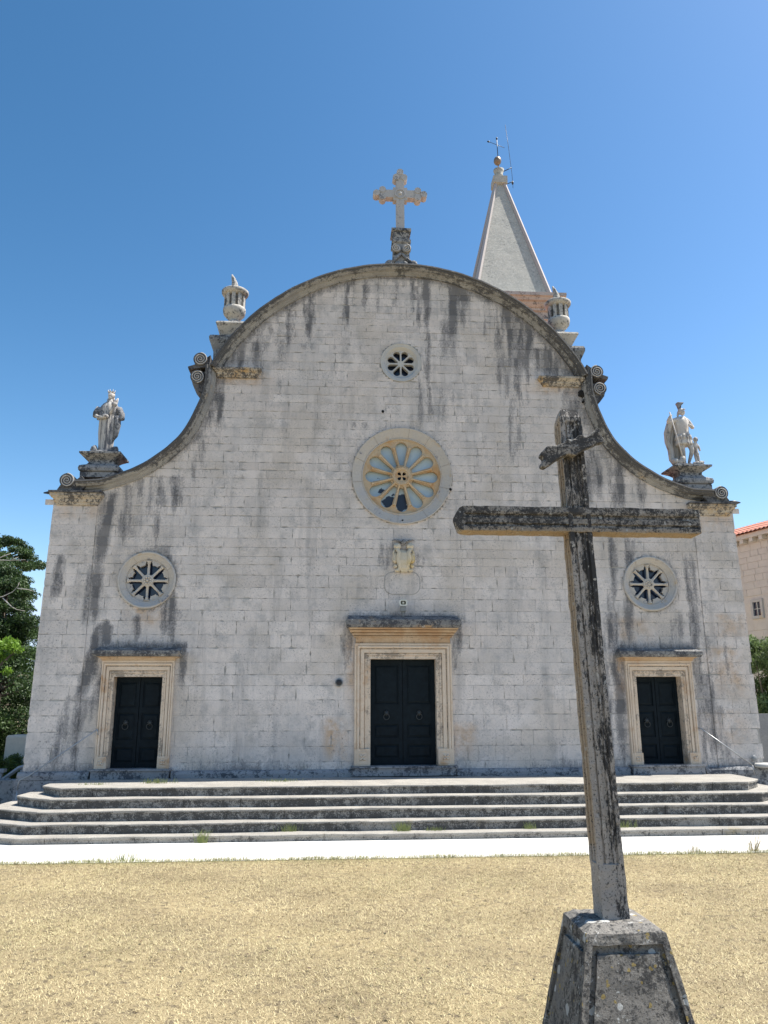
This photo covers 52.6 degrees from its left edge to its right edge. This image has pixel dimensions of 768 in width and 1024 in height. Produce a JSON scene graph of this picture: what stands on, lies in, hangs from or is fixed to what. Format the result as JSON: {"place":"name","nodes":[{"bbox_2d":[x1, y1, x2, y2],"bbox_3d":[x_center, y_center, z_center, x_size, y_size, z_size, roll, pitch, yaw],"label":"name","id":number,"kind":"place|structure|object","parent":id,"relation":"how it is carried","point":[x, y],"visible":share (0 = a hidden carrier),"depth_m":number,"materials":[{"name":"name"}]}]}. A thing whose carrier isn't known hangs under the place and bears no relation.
{"place":"outdoors","nodes":[
{"label":"outdoors","id":0,"kind":"place"},
{"bbox_2d":[0,765,22,778],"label":"stair parapet","id":1,"kind":"structure","parent":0,"point":[11,773],"depth_m":18.07,"materials":[{"name":"stone"}]},
{"bbox_2d":[0,851,767,1023],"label":"lawn ground","id":2,"kind":"structure","parent":0,"point":[201,1004],"depth_m":7.68,"materials":[{"name":"beige plant"}]},
{"bbox_2d":[0,847,767,864],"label":"grass fringe","id":3,"kind":"object","parent":2,"relation":"on","point":[323,856],"depth_m":11.78,"materials":[{"name":"beige plant"}]},
{"bbox_2d":[453,409,701,1023],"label":"stone cross","id":4,"kind":"object","parent":2,"relation":"on","point":[614,962],"visible":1,"depth_m":4.97,"materials":[{"name":"grey stone"}]},
{"bbox_2d":[0,835,767,863],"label":"paving","id":5,"kind":"structure","parent":0,"point":[283,849],"depth_m":12.60,"materials":[{"name":"white stone"}]},
{"bbox_2d":[93,850,166,861],"bbox_3d":[-3.830,5.138,11.613,1.142,0.154,0.122,0,-14,-1],"label":"weed","id":6,"kind":"object","parent":5,"relation":"on","point":[138,857],"visible":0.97,"depth_m":11.62,"materials":[{"name":"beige plant"}]},
{"bbox_2d":[192,828,210,842],"bbox_3d":[-3.065,5.477,13.160,0.360,0.241,0.147,1,-14,-4],"label":"weed","id":7,"kind":"object","parent":5,"relation":"on","point":[200,840],"visible":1,"depth_m":13.14,"materials":[{"name":"green plant"}]},
{"bbox_2d":[687,841,700,852],"bbox_3d":[4.856,5.241,12.173,0.230,0.173,0.092,1,-14,-4],"label":"weed","id":8,"kind":"object","parent":5,"relation":"on","point":[693,848],"visible":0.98,"depth_m":12.16,"materials":[{"name":"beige plant"}]},
{"bbox_2d":[740,831,762,851],"bbox_3d":[5.827,5.190,12.304,0.415,0.330,0.159,-2,-14,8],"label":"weed","id":9,"kind":"object","parent":5,"relation":"on","point":[755,848],"visible":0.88,"depth_m":12.28,"materials":[{"name":"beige plant"}]},
{"bbox_2d":[0,0,767,710],"label":"sky","id":10,"kind":"structure","parent":0,"point":[154,153],"materials":[{"name":"blue"}]},
{"bbox_2d":[734,520,767,694],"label":"stone house","id":11,"kind":"structure","parent":0,"point":[752,543],"depth_m":32.16,"materials":[{"name":"beige stone"}]},
{"bbox_2d":[750,598,764,618],"bbox_3d":[15.377,3.979,31.950,0.150,0.800,0.600,5,-15,-20],"label":"window","id":12,"kind":"structure","parent":11,"relation":"in","point":[757,606],"depth_m":31.94,"materials":[{"name":"white glass"}]},
{"label":"ground","id":13,"kind":"structure","parent":0,"visible":0},
{"bbox_2d":[0,779,15,803],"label":"retaining wall","id":14,"kind":"structure","parent":13,"relation":"on","point":[6,789],"depth_m":17.00,"materials":[{"name":"stone"}]},
{"bbox_2d":[0,711,16,732],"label":"conifer tree","id":15,"kind":"object","parent":13,"relation":"on","point":[3,723],"visible":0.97,"depth_m":22.12,"materials":[{"name":"green plant"}]},
{"bbox_2d":[0,753,23,778],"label":"clipped hedge","id":16,"kind":"object","parent":13,"relation":"on","point":[13,761],"visible":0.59,"depth_m":19.42,"materials":[{"name":"green plant"}]},
{"bbox_2d":[0,635,24,676],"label":"broadleaf tree","id":17,"kind":"object","parent":13,"relation":"on","point":[11,645],"visible":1,"depth_m":20.03,"materials":[{"name":"green plant"}]},
{"bbox_2d":[3,735,25,769],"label":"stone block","id":18,"kind":"structure","parent":13,"relation":"on","point":[15,744],"depth_m":20.18,"materials":[{"name":"grey stone"}]},
{"bbox_2d":[0,540,30,708],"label":"conifer tree","id":19,"kind":"object","parent":13,"relation":"on","point":[10,697],"visible":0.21,"depth_m":25.24,"materials":[{"name":"green plant"}]},
{"bbox_2d":[0,553,34,610],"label":"bare tree","id":20,"kind":"object","parent":13,"relation":"on","point":[16,587],"visible":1,"depth_m":21.68,"materials":[{"name":"brown wood"}]},
{"bbox_2d":[0,566,39,761],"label":"conifer tree","id":21,"kind":"object","parent":13,"relation":"on","point":[21,625],"visible":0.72,"depth_m":23.92,"materials":[{"name":"green plant"}]},
{"bbox_2d":[0,535,46,728],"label":"conifer tree","id":22,"kind":"object","parent":13,"relation":"on","point":[27,557],"visible":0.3,"depth_m":30.73,"materials":[{"name":"green plant"}]},
{"bbox_2d":[0,774,767,844],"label":"stone steps","id":23,"kind":"structure","parent":13,"relation":"on","point":[124,811],"depth_m":14.20,"materials":[{"name":"grey stone"}]},
{"bbox_2d":[143,778,177,783],"bbox_3d":[-4.434,5.299,15.339,0.735,0.109,0.112,1,-14,-4],"label":"weed","id":24,"kind":"object","parent":23,"relation":"on","point":[153,781],"visible":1,"depth_m":15.32,"materials":[{"name":"green plant"}]},
{"bbox_2d":[261,778,296,781],"bbox_3d":[-1.979,5.388,15.633,1.218,0.065,0.098,1,-14,-4],"label":"weed","id":25,"kind":"object","parent":23,"relation":"on","point":[284,780],"visible":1,"depth_m":15.62,"materials":[{"name":"green plant"}]},
{"bbox_2d":[273,822,302,831],"bbox_3d":[-1.684,5.512,13.593,0.522,0.153,0.107,1,-14,-4],"label":"weed","id":26,"kind":"object","parent":23,"relation":"on","point":[288,830],"visible":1,"depth_m":13.58,"materials":[{"name":"green plant"}]},
{"bbox_2d":[391,821,410,830],"bbox_3d":[0.316,5.514,13.647,0.377,0.165,0.142,1,-14,-4],"label":"weed","id":27,"kind":"object","parent":23,"relation":"on","point":[399,827],"visible":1,"depth_m":13.62,"materials":[{"name":"green plant"}]},
{"bbox_2d":[523,821,536,828],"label":"weed","id":28,"kind":"object","parent":23,"relation":"on","point":[528,827],"visible":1,"depth_m":13.81,"materials":[{"name":"green plant"}]},
{"bbox_2d":[620,820,636,827],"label":"weed","id":29,"kind":"object","parent":23,"relation":"on","point":[635,824],"visible":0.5,"depth_m":13.92,"materials":[{"name":"green plant"}]},
{"bbox_2d":[12,263,767,800],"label":"church","id":30,"kind":"structure","parent":13,"relation":"on","point":[254,553],"depth_m":17.75,"materials":[{"name":"stone"}]},
{"bbox_2d":[15,729,98,799],"bbox_3d":[-6.784,5.374,16.152,1.564,1.671,0.191,3,-14,-12],"label":"handrail","id":31,"kind":"object","parent":30,"relation":"attached to","point":[53,759],"visible":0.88,"depth_m":16.20,"materials":[{"name":"silver metal"}]},
{"bbox_2d":[78,390,128,478],"bbox_3d":[-6.604,-1.829,18.499,0.948,2.288,0.792,1,-14,-4],"label":"statue","id":32,"kind":"object","parent":30,"relation":"on","point":[106,458],"visible":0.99,"depth_m":18.31,"materials":[{"name":"stone"}]},
{"bbox_2d":[117,551,175,608],"bbox_3d":[-5.323,1.578,17.628,1.285,1.284,0.567,1,-14,-4],"label":"rose window","id":33,"kind":"structure","parent":30,"relation":"in","point":[146,580],"depth_m":17.48,"materials":[{"name":"stone"}]},
{"bbox_2d":[209,274,248,357],"bbox_3d":[-3.878,-4.864,19.560,0.885,2.476,0.719,1,-14,-4],"label":"stone urn","id":34,"kind":"object","parent":30,"relation":"on","point":[235,295],"visible":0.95,"depth_m":19.40,"materials":[{"name":"white stone"}]},
{"bbox_2d":[335,679,342,686],"bbox_3d":[-0.988,3.751,17.088,0.176,0.176,0.058,1,-14,-4],"label":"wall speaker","id":35,"kind":"object","parent":30,"relation":"attached to","point":[338,682],"depth_m":17.07,"materials":[{"name":"grey metal"}]},
{"bbox_2d":[373,169,426,263],"bbox_3d":[0.418,-7.546,20.193,1.419,2.981,0.538,1,-14,-4],"label":"gable cross","id":36,"kind":"object","parent":30,"relation":"on","point":[399,195],"visible":0.91,"depth_m":20.20,"materials":[{"name":"stone"}]},
{"bbox_2d":[380,343,421,381],"bbox_3d":[0.401,-3.612,19.318,1.014,1.013,0.522,1,-14,-4],"label":"rose window","id":37,"kind":"structure","parent":30,"relation":"in","point":[400,362],"depth_m":19.17,"materials":[{"name":"grey stone"}]},
{"bbox_2d":[352,427,451,523],"bbox_3d":[0.408,-0.797,18.658,2.378,2.376,0.662,1,-14,-4],"label":"rose window","id":38,"kind":"structure","parent":30,"relation":"in","point":[399,473],"depth_m":18.50,"materials":[{"name":"stone"}]},
{"bbox_2d":[399,599,406,615],"bbox_3d":[0.430,2.152,17.411,0.180,0.370,0.130,1,-14,-4],"label":"floodlight","id":39,"kind":"object","parent":30,"relation":"on","point":[403,603],"visible":1,"depth_m":17.38,"materials":[{"name":"grey plastic"}]},
{"bbox_2d":[544,286,584,360],"bbox_3d":[4.627,-4.715,20.092,0.880,2.478,0.715,1,-14,-4],"label":"stone urn","id":40,"kind":"object","parent":30,"relation":"on","point":[556,306],"visible":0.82,"depth_m":19.94,"materials":[{"name":"white stone"}]},
{"bbox_2d":[578,390,584,402],"bbox_3d":[4.897,-2.845,19.157,0.206,0.332,0.112,1,-14,-4],"label":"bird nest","id":41,"kind":"object","parent":30,"relation":"attached to","point":[580,393],"visible":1,"depth_m":19.13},
{"bbox_2d":[623,556,677,610],"bbox_3d":[6.192,1.727,18.360,1.285,1.284,0.567,1,-14,-4],"label":"rose window","id":42,"kind":"structure","parent":30,"relation":"in","point":[649,582],"depth_m":18.22,"materials":[{"name":"stone"}]},
{"bbox_2d":[661,402,713,488],"bbox_3d":[7.486,-1.621,19.389,0.948,2.374,0.792,1,-14,-4],"label":"statue","id":43,"kind":"object","parent":30,"relation":"on","point":[677,438],"visible":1,"depth_m":19.27,"materials":[{"name":"stone"}]},
{"bbox_2d":[698,727,754,774],"bbox_3d":[7.576,5.295,17.225,1.119,1.003,0.154,0,-14,1],"label":"handrail","id":44,"kind":"object","parent":30,"relation":"attached to","point":[728,748],"visible":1,"depth_m":17.17,"materials":[{"name":"silver metal"}]},
{"bbox_2d":[473,126,566,321],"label":"bell tower","id":45,"kind":"structure","parent":13,"relation":"on","point":[507,261],"depth_m":32.58,"materials":[{"name":"stone"}]},
{"bbox_2d":[748,634,767,713],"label":"bush","id":46,"kind":"object","parent":13,"relation":"on","point":[757,650],"visible":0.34,"depth_m":22.25,"materials":[{"name":"green plant"}]},
{"bbox_2d":[759,714,767,762],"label":"garden wall","id":47,"kind":"structure","parent":13,"relation":"on","point":[763,728],"depth_m":20.45,"materials":[{"name":"stone"}]}
]}

